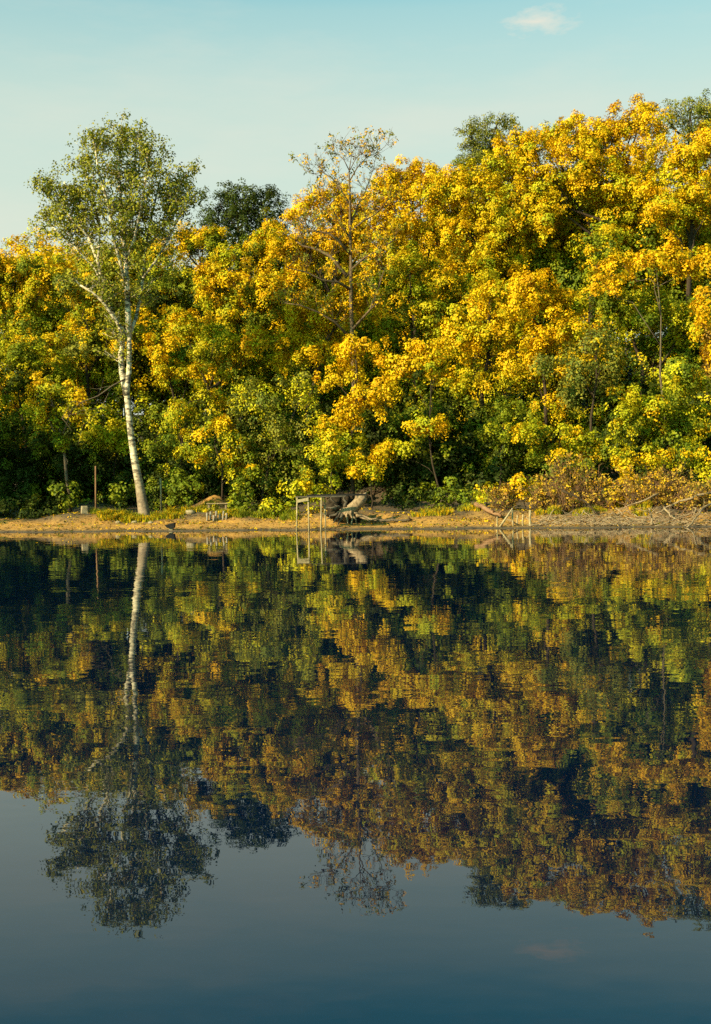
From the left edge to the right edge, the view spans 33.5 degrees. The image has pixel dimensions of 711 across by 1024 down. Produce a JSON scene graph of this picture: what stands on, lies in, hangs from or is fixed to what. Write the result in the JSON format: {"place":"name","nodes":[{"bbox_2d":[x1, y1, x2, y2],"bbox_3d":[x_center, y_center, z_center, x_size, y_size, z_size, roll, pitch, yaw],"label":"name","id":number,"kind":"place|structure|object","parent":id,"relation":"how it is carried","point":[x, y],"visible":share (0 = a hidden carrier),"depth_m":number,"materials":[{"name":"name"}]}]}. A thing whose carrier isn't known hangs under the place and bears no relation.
{"place":"outdoors","nodes":[
{"label":"outdoors","id":0,"kind":"place"},
{"bbox_2d":[0,527,710,1023],"bbox_3d":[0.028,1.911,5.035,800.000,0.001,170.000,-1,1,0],"label":"lake water","id":1,"kind":"structure","parent":0,"point":[376,777],"depth_m":8.26,"materials":[{"name":"blue liquid"}]},
{"bbox_2d":[0,343,710,532],"bbox_3d":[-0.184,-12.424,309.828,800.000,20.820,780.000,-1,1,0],"label":"ground","id":2,"kind":"structure","parent":0,"point":[377,505],"depth_m":66.15,"materials":[{"name":"brown soil"}]},
{"bbox_2d":[0,484,38,517],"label":"shrub","id":3,"kind":"object","parent":2,"relation":"on","point":[4,508],"visible":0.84,"depth_m":71.67,"materials":[{"name":"green plant"}]},
{"bbox_2d":[0,408,57,511],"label":"hazel tree","id":4,"kind":"object","parent":2,"relation":"on","point":[40,440],"visible":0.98,"depth_m":75.10,"materials":[{"name":"green plant"}]},
{"bbox_2d":[0,322,76,482],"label":"hornbeam tree","id":5,"kind":"object","parent":2,"relation":"on","point":[27,359],"visible":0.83,"depth_m":79.48,"materials":[{"name":"green plant"}]},
{"bbox_2d":[15,493,68,519],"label":"shrub","id":6,"kind":"object","parent":2,"relation":"on","point":[30,504],"visible":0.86,"depth_m":70.66,"materials":[{"name":"green plant"}]},
{"bbox_2d":[0,231,84,323],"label":"understorey tree","id":7,"kind":"object","parent":2,"relation":"on","point":[19,248],"visible":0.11,"depth_m":97.78,"materials":[{"name":"yellow plant"}]},
{"bbox_2d":[0,248,85,399],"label":"maple tree","id":8,"kind":"object","parent":2,"relation":"on","point":[23,307],"visible":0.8,"depth_m":86.81,"materials":[{"name":"yellow plant"}]},
{"bbox_2d":[14,426,98,509],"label":"understorey tree","id":9,"kind":"object","parent":2,"relation":"on","point":[35,486],"visible":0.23,"depth_m":76.97,"materials":[{"name":"green plant"}]},
{"bbox_2d":[20,371,93,511],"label":"young maple","id":10,"kind":"object","parent":2,"relation":"on","point":[56,422],"visible":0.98,"depth_m":72.18,"materials":[{"name":"green plant"}]},
{"bbox_2d":[47,480,84,511],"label":"shrub","id":11,"kind":"object","parent":2,"relation":"on","point":[60,488],"visible":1,"depth_m":70.74,"materials":[{"name":"green plant"}]},
{"bbox_2d":[12,274,148,486],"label":"hornbeam tree","id":12,"kind":"object","parent":2,"relation":"on","point":[87,371],"visible":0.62,"depth_m":82.37,"materials":[{"name":"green plant"}]},
{"bbox_2d":[46,400,133,489],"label":"understorey tree","id":13,"kind":"object","parent":2,"relation":"on","point":[99,420],"visible":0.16,"depth_m":80.62,"materials":[{"name":"green plant"}]},
{"bbox_2d":[51,433,133,503],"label":"hazel tree","id":14,"kind":"object","parent":2,"relation":"on","point":[83,452],"visible":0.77,"depth_m":75.62,"materials":[{"name":"green plant"}]},
{"bbox_2d":[77,417,129,503],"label":"young maple","id":15,"kind":"object","parent":2,"relation":"on","point":[119,442],"visible":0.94,"depth_m":75.38,"materials":[{"name":"green plant"}]},
{"bbox_2d":[59,324,169,436],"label":"understorey tree","id":16,"kind":"object","parent":2,"relation":"on","point":[137,386],"visible":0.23,"depth_m":84.83,"materials":[{"name":"green plant"}]},
{"bbox_2d":[24,108,207,515],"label":"birch tree","id":17,"kind":"object","parent":2,"relation":"on","point":[120,204],"visible":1,"depth_m":69.98,"materials":[{"name":"green plant"}]},
{"bbox_2d":[61,226,174,455],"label":"hornbeam tree","id":18,"kind":"object","parent":2,"relation":"on","point":[109,261],"visible":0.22,"depth_m":93.32,"materials":[{"name":"yellow plant"}]},
{"bbox_2d":[98,426,175,508],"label":"understorey tree","id":19,"kind":"object","parent":2,"relation":"on","point":[126,460],"visible":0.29,"depth_m":76.49,"materials":[{"name":"green plant"}]},
{"bbox_2d":[105,389,188,480],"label":"understorey tree","id":20,"kind":"object","parent":2,"relation":"on","point":[139,410],"visible":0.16,"depth_m":81.85,"materials":[{"name":"green plant"}]},
{"bbox_2d":[102,315,205,438],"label":"understorey tree","id":21,"kind":"object","parent":2,"relation":"on","point":[177,393],"visible":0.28,"depth_m":85.86,"materials":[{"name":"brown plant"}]},
{"bbox_2d":[141,431,189,508],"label":"hazel tree","id":22,"kind":"object","parent":2,"relation":"on","point":[159,446],"visible":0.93,"depth_m":72.34,"materials":[{"name":"green plant"}]},
{"bbox_2d":[136,399,215,496],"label":"understorey tree","id":23,"kind":"object","parent":2,"relation":"on","point":[152,414],"visible":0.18,"depth_m":80.57,"materials":[{"name":"green plant"}]},
{"bbox_2d":[142,451,217,510],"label":"understorey tree","id":24,"kind":"object","parent":2,"relation":"on","point":[170,462],"visible":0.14,"depth_m":74.98,"materials":[{"name":"green plant"}]},
{"bbox_2d":[162,473,204,506],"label":"shrub","id":25,"kind":"object","parent":2,"relation":"on","point":[197,486],"visible":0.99,"depth_m":69.61,"materials":[{"name":"green plant"}]},
{"bbox_2d":[139,331,234,502],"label":"maple tree","id":26,"kind":"object","parent":2,"relation":"on","point":[158,355],"visible":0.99,"depth_m":75.40,"materials":[{"name":"yellow plant"}]},
{"bbox_2d":[131,220,253,447],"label":"hornbeam tree","id":27,"kind":"object","parent":2,"relation":"on","point":[213,240],"visible":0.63,"depth_m":89.26,"materials":[{"name":"green plant"}]},
{"bbox_2d":[89,499,301,520],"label":"green grass","id":28,"kind":"structure","parent":2,"relation":"on","point":[288,514],"depth_m":67.23,"materials":[{"name":"green plant"}]},
{"bbox_2d":[158,316,261,435],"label":"understorey tree","id":29,"kind":"object","parent":2,"relation":"on","point":[229,386],"visible":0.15,"depth_m":84.86,"materials":[{"name":"green plant"}]},
{"bbox_2d":[172,413,264,499],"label":"hazel tree","id":30,"kind":"object","parent":2,"relation":"on","point":[219,426],"visible":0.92,"depth_m":71.72,"materials":[{"name":"yellow plant"}]},
{"bbox_2d":[157,303,293,476],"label":"maple tree","id":31,"kind":"object","parent":2,"relation":"on","point":[189,331],"visible":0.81,"depth_m":78.83,"materials":[{"name":"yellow plant"}]},
{"bbox_2d":[176,383,279,492],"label":"understorey tree","id":32,"kind":"object","parent":2,"relation":"on","point":[195,427],"visible":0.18,"depth_m":79.14,"materials":[{"name":"green plant"}]},
{"bbox_2d":[189,427,267,501],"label":"understorey tree","id":33,"kind":"object","parent":2,"relation":"on","point":[214,485],"visible":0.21,"depth_m":75.40,"materials":[{"name":"green plant"}]},
{"bbox_2d":[196,177,290,433],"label":"oak tree","id":34,"kind":"object","parent":2,"relation":"on","point":[241,217],"visible":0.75,"depth_m":94.90,"materials":[{"name":"green plant"}]},
{"bbox_2d":[191,249,316,375],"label":"maple tree","id":35,"kind":"object","parent":2,"relation":"on","point":[246,294],"visible":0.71,"depth_m":81.93,"materials":[{"name":"yellow plant"}]},
{"bbox_2d":[233,367,311,488],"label":"understorey tree","id":36,"kind":"object","parent":2,"relation":"on","point":[263,376],"visible":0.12,"depth_m":79.59,"materials":[{"name":"green plant"}]},
{"bbox_2d":[230,418,319,509],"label":"understorey tree","id":37,"kind":"object","parent":2,"relation":"on","point":[283,497],"visible":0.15,"depth_m":74.19,"materials":[{"name":"green plant"}]},
{"bbox_2d":[223,364,327,506],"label":"willow tree","id":38,"kind":"object","parent":2,"relation":"on","point":[268,479],"visible":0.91,"depth_m":72.58,"materials":[{"name":"green plant"}]},
{"bbox_2d":[235,207,364,298],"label":"beech tree","id":39,"kind":"object","parent":2,"relation":"on","point":[259,245],"visible":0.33,"depth_m":93.56,"materials":[{"name":"yellow plant"}]},
{"bbox_2d":[276,478,334,506],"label":"shrub","id":40,"kind":"object","parent":2,"relation":"on","point":[295,492],"visible":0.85,"depth_m":69.15,"materials":[{"name":"yellow plant"}]},
{"bbox_2d":[266,334,348,421],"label":"understorey tree","id":41,"kind":"object","parent":2,"relation":"on","point":[293,369],"visible":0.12,"depth_m":81.95,"materials":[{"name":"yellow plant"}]},
{"bbox_2d":[239,277,383,485],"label":"maple tree","id":42,"kind":"object","parent":2,"relation":"on","point":[303,344],"visible":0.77,"depth_m":76.32,"materials":[{"name":"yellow plant"}]},
{"bbox_2d":[280,368,371,483],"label":"understorey tree","id":43,"kind":"object","parent":2,"relation":"on","point":[318,400],"visible":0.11,"depth_m":78.64,"materials":[{"name":"green plant"}]},
{"bbox_2d":[260,172,394,352],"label":"maple tree","id":44,"kind":"object","parent":2,"relation":"on","point":[280,247],"visible":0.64,"depth_m":86.87,"materials":[{"name":"yellow plant"}]},
{"bbox_2d":[285,402,369,502],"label":"understorey tree","id":45,"kind":"object","parent":2,"relation":"on","point":[316,469],"visible":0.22,"depth_m":73.90,"materials":[{"name":"green plant"}]},
{"bbox_2d":[290,414,366,492],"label":"hazel tree","id":46,"kind":"object","parent":2,"relation":"on","point":[326,454],"visible":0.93,"depth_m":69.54,"materials":[{"name":"yellow plant"}]},
{"bbox_2d":[265,125,412,483],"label":"bare topped tree","id":47,"kind":"object","parent":2,"relation":"on","point":[335,262],"visible":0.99,"depth_m":75.03,"materials":[{"name":"brown plant"}]},
{"bbox_2d":[312,330,392,499],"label":"maple tree","id":48,"kind":"object","parent":2,"relation":"on","point":[351,349],"visible":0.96,"depth_m":70.11,"materials":[{"name":"yellow plant"}]},
{"bbox_2d":[326,491,378,524],"bbox_3d":[-0.301,-0.153,63.728,2.971,1.951,2.241,0,1,36],"label":"uprooted stump","id":49,"kind":"object","parent":2,"relation":"on","point":[346,509],"visible":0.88,"depth_m":63.45,"materials":[{"name":"wood"}]},
{"bbox_2d":[314,339,403,450],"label":"understorey tree","id":50,"kind":"object","parent":2,"relation":"on","point":[367,366],"visible":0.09,"depth_m":81.48,"materials":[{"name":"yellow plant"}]},
{"bbox_2d":[342,441,397,507],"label":"hazel tree","id":51,"kind":"object","parent":2,"relation":"on","point":[358,469],"visible":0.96,"depth_m":69.23,"materials":[{"name":"yellow plant"}]},
{"bbox_2d":[96,500,652,522],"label":"dry grass","id":52,"kind":"structure","parent":2,"relation":"on","point":[122,515],"depth_m":67.31,"materials":[{"name":"yellow plant"}]},
{"bbox_2d":[335,404,421,504],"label":"understorey tree","id":53,"kind":"object","parent":2,"relation":"on","point":[375,438],"visible":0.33,"depth_m":73.44,"materials":[{"name":"green plant"}]},
{"bbox_2d":[342,239,479,404],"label":"linden tree","id":54,"kind":"object","parent":2,"relation":"on","point":[409,286],"visible":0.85,"depth_m":79.00,"materials":[{"name":"green plant"}]},
{"bbox_2d":[359,335,462,447],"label":"understorey tree","id":55,"kind":"object","parent":2,"relation":"on","point":[419,377],"visible":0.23,"depth_m":79.76,"materials":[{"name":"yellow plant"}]},
{"bbox_2d":[381,481,442,510],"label":"shrub","id":56,"kind":"object","parent":2,"relation":"on","point":[418,493],"visible":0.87,"depth_m":68.18,"materials":[{"name":"green plant"}]},
{"bbox_2d":[352,154,472,338],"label":"maple tree","id":57,"kind":"object","parent":2,"relation":"on","point":[413,177],"visible":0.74,"depth_m":85.88,"materials":[{"name":"yellow plant"}]},
{"bbox_2d":[366,402,461,505],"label":"understorey tree","id":58,"kind":"object","parent":2,"relation":"on","point":[400,463],"visible":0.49,"depth_m":71.76,"materials":[{"name":"green plant"}]},
{"bbox_2d":[366,336,466,506],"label":"maple tree","id":59,"kind":"object","parent":2,"relation":"on","point":[404,366],"visible":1,"depth_m":68.94,"materials":[{"name":"yellow plant"}]},
{"bbox_2d":[394,375,479,481],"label":"understorey tree","id":60,"kind":"object","parent":2,"relation":"on","point":[434,395],"visible":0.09,"depth_m":75.13,"materials":[{"name":"green plant"}]},
{"bbox_2d":[429,476,476,507],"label":"shrub","id":61,"kind":"object","parent":2,"relation":"on","point":[461,498],"visible":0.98,"depth_m":66.93,"materials":[{"name":"green plant"}]},
{"bbox_2d":[419,222,493,405],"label":"understorey tree","id":62,"kind":"object","parent":2,"relation":"on","point":[444,268],"visible":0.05,"depth_m":95.19,"materials":[{"name":"yellow plant"}]},
{"bbox_2d":[410,411,505,489],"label":"understorey tree","id":63,"kind":"object","parent":2,"relation":"on","point":[466,451],"visible":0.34,"depth_m":72.86,"materials":[{"name":"green plant"}]},
{"bbox_2d":[437,399,494,475],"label":"hazel tree","id":64,"kind":"object","parent":2,"relation":"on","point":[480,412],"visible":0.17,"depth_m":75.15,"materials":[{"name":"green plant"}]},
{"bbox_2d":[424,346,511,440],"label":"understorey tree","id":65,"kind":"object","parent":2,"relation":"on","point":[467,401],"visible":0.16,"depth_m":80.40,"materials":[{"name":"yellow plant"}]},
{"bbox_2d":[433,267,532,457],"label":"maple tree","id":66,"kind":"object","parent":2,"relation":"on","point":[482,334],"visible":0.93,"depth_m":75.33,"materials":[{"name":"yellow plant"}]},
{"bbox_2d":[449,111,519,363],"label":"locust tree","id":67,"kind":"object","parent":2,"relation":"on","point":[473,145],"visible":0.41,"depth_m":94.23,"materials":[{"name":"green plant"}]},
{"bbox_2d":[438,253,547,392],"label":"understorey tree","id":68,"kind":"object","parent":2,"relation":"on","point":[474,275],"visible":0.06,"depth_m":86.98,"materials":[{"name":"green plant"}]},
{"bbox_2d":[418,123,575,395],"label":"maple tree","id":69,"kind":"object","parent":2,"relation":"on","point":[501,217],"visible":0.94,"depth_m":83.64,"materials":[{"name":"yellow plant"}]},
{"bbox_2d":[456,428,542,501],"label":"understorey tree","id":70,"kind":"object","parent":2,"relation":"on","point":[496,474],"visible":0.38,"depth_m":71.27,"materials":[{"name":"green plant"}]},
{"bbox_2d":[473,396,531,492],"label":"hazel tree","id":71,"kind":"object","parent":2,"relation":"on","point":[505,412],"visible":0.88,"depth_m":70.58,"materials":[{"name":"green plant"}]},
{"bbox_2d":[477,481,531,509],"bbox_3d":[8.400,-0.895,64.965,2.954,1.666,2.299,-1,1,-30],"label":"twig bush","id":72,"kind":"object","parent":2,"relation":"on","point":[499,500],"visible":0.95,"depth_m":64.83,"materials":[{"name":"brown plant"}]},
{"bbox_2d":[464,325,561,455],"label":"understorey tree","id":73,"kind":"object","parent":2,"relation":"on","point":[490,399],"visible":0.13,"depth_m":78.64,"materials":[{"name":"green plant"}]},
{"bbox_2d":[489,385,574,468],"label":"understorey tree","id":74,"kind":"object","parent":2,"relation":"on","point":[529,402],"visible":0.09,"depth_m":76.06,"materials":[{"name":"green plant"}]},
{"bbox_2d":[516,469,567,511],"bbox_3d":[10.326,-1.153,64.807,2.929,2.438,2.615,-1,1,0],"label":"twig bush","id":75,"kind":"object","parent":2,"relation":"on","point":[544,505],"visible":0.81,"depth_m":64.36,"materials":[{"name":"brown plant"}]},
{"bbox_2d":[489,262,600,472],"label":"maple tree","id":76,"kind":"object","parent":2,"relation":"on","point":[537,297],"visible":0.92,"depth_m":73.31,"materials":[{"name":"yellow plant"}]},
{"bbox_2d":[507,417,610,507],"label":"hazel tree","id":77,"kind":"object","parent":2,"relation":"on","point":[574,440],"visible":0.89,"depth_m":67.84,"materials":[{"name":"yellow plant"}]},
{"bbox_2d":[499,162,619,373],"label":"beech tree","id":78,"kind":"object","parent":2,"relation":"on","point":[536,262],"visible":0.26,"depth_m":86.64,"materials":[{"name":"yellow plant"}]},
{"bbox_2d":[514,313,615,433],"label":"understorey tree","id":79,"kind":"object","parent":2,"relation":"on","point":[560,375],"visible":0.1,"depth_m":79.03,"materials":[{"name":"green plant"}]},
{"bbox_2d":[536,451,611,512],"bbox_3d":[11.918,-1.624,64.235,4.563,3.399,2.373,-1,1,0],"label":"twig bush","id":80,"kind":"object","parent":2,"relation":"on","point":[574,502],"visible":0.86,"depth_m":64.05,"materials":[{"name":"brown plant"}]},
{"bbox_2d":[548,400,609,462],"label":"understorey tree","id":81,"kind":"object","parent":2,"relation":"on","point":[572,419],"visible":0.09,"depth_m":75.25,"materials":[{"name":"green plant"}]},
{"bbox_2d":[528,318,651,479],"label":"ash tree","id":82,"kind":"object","parent":2,"relation":"on","point":[570,394],"visible":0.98,"depth_m":70.73,"materials":[{"name":"green plant"}]},
{"bbox_2d":[510,93,676,426],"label":"maple tree","id":83,"kind":"object","parent":2,"relation":"on","point":[610,191],"visible":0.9,"depth_m":83.15,"materials":[{"name":"yellow plant"}]},
{"bbox_2d":[538,210,650,337],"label":"understorey tree","id":84,"kind":"object","parent":2,"relation":"on","point":[577,263],"visible":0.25,"depth_m":85.13,"materials":[{"name":"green plant"}]},
{"bbox_2d":[574,470,623,508],"bbox_3d":[13.298,-1.186,64.381,3.187,2.270,2.129,-1,1,0],"label":"twig bush","id":85,"kind":"object","parent":2,"relation":"on","point":[602,500],"visible":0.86,"depth_m":63.98,"materials":[{"name":"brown plant"}]},
{"bbox_2d":[565,313,662,432],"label":"understorey tree","id":86,"kind":"object","parent":2,"relation":"on","point":[617,346],"visible":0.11,"depth_m":79.23,"materials":[{"name":"green plant"}]},
{"bbox_2d":[529,510,710,526],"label":"driftwood litter","id":87,"kind":"object","parent":2,"relation":"on","point":[626,520],"visible":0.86,"depth_m":59.99,"materials":[{"name":"brown wood"}]},
{"bbox_2d":[578,366,673,467],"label":"understorey tree","id":88,"kind":"object","parent":2,"relation":"on","point":[607,420],"visible":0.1,"depth_m":72.72,"materials":[{"name":"green plant"}]},
{"bbox_2d":[583,421,671,487],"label":"understorey tree","id":89,"kind":"object","parent":2,"relation":"on","point":[639,442],"visible":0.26,"depth_m":70.53,"materials":[{"name":"green plant"}]},
{"bbox_2d":[564,218,710,443],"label":"elm tree","id":90,"kind":"object","parent":2,"relation":"on","point":[605,236],"visible":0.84,"depth_m":73.89,"materials":[{"name":"green plant"}]},
{"bbox_2d":[608,465,673,507],"bbox_3d":[15.334,-1.360,63.250,3.558,2.380,2.490,-1,1,0],"label":"twig bush","id":91,"kind":"object","parent":2,"relation":"on","point":[628,491],"visible":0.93,"depth_m":63.29,"materials":[{"name":"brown plant"}]},
{"bbox_2d":[593,210,695,416],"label":"understorey tree","id":92,"kind":"object","parent":2,"relation":"on","point":[650,234],"visible":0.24,"depth_m":84.20,"materials":[{"name":"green plant"}]},
{"bbox_2d":[585,231,705,470],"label":"maple tree","id":93,"kind":"object","parent":2,"relation":"on","point":[673,252],"visible":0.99,"depth_m":70.91,"materials":[{"name":"yellow plant"}]},
{"bbox_2d":[601,353,710,490],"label":"elm tree","id":94,"kind":"object","parent":2,"relation":"on","point":[680,369],"visible":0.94,"depth_m":67.79,"materials":[{"name":"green plant"}]},
{"bbox_2d":[608,436,710,489],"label":"hazel tree","id":95,"kind":"object","parent":2,"relation":"on","point":[622,460],"visible":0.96,"depth_m":65.97,"materials":[{"name":"yellow plant"}]},
{"bbox_2d":[637,462,696,508],"bbox_3d":[16.852,-1.403,63.118,3.576,2.638,2.382,-1,1,0],"label":"twig bush","id":96,"kind":"object","parent":2,"relation":"on","point":[666,497],"visible":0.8,"depth_m":62.94,"materials":[{"name":"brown plant"}]},
{"bbox_2d":[631,118,710,406],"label":"maple tree","id":97,"kind":"object","parent":2,"relation":"on","point":[679,206],"visible":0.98,"depth_m":79.35,"materials":[{"name":"yellow plant"}]},
{"bbox_2d":[631,424,710,487],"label":"understorey tree","id":98,"kind":"object","parent":2,"relation":"on","point":[678,439],"visible":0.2,"depth_m":68.52,"materials":[{"name":"green plant"}]},
{"bbox_2d":[642,200,710,398],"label":"understorey tree","id":99,"kind":"object","parent":2,"relation":"on","point":[704,239],"visible":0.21,"depth_m":83.74,"materials":[{"name":"plant"}]},
{"bbox_2d":[651,88,710,394],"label":"ash tree","id":100,"kind":"object","parent":2,"relation":"on","point":[703,110],"visible":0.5,"depth_m":88.81,"materials":[{"name":"green plant"}]},
{"bbox_2d":[671,478,710,512],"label":"twig bush","id":101,"kind":"object","parent":2,"relation":"on","point":[699,500],"visible":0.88,"depth_m":61.49,"materials":[{"name":"brown plant"}]},
{"bbox_2d":[674,244,710,460],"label":"beech tree","id":102,"kind":"object","parent":2,"relation":"on","point":[698,329],"visible":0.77,"depth_m":70.65,"materials":[{"name":"yellow plant"}]},
{"bbox_2d":[0,490,710,530],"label":"fallen leaves","id":103,"kind":"object","parent":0,"point":[452,512],"depth_m":64.55,"materials":[{"name":"brown plant"}]},
{"bbox_2d":[0,0,710,415],"label":"sky","id":104,"kind":"structure","parent":0,"point":[236,86],"materials":[{"name":"blue"}]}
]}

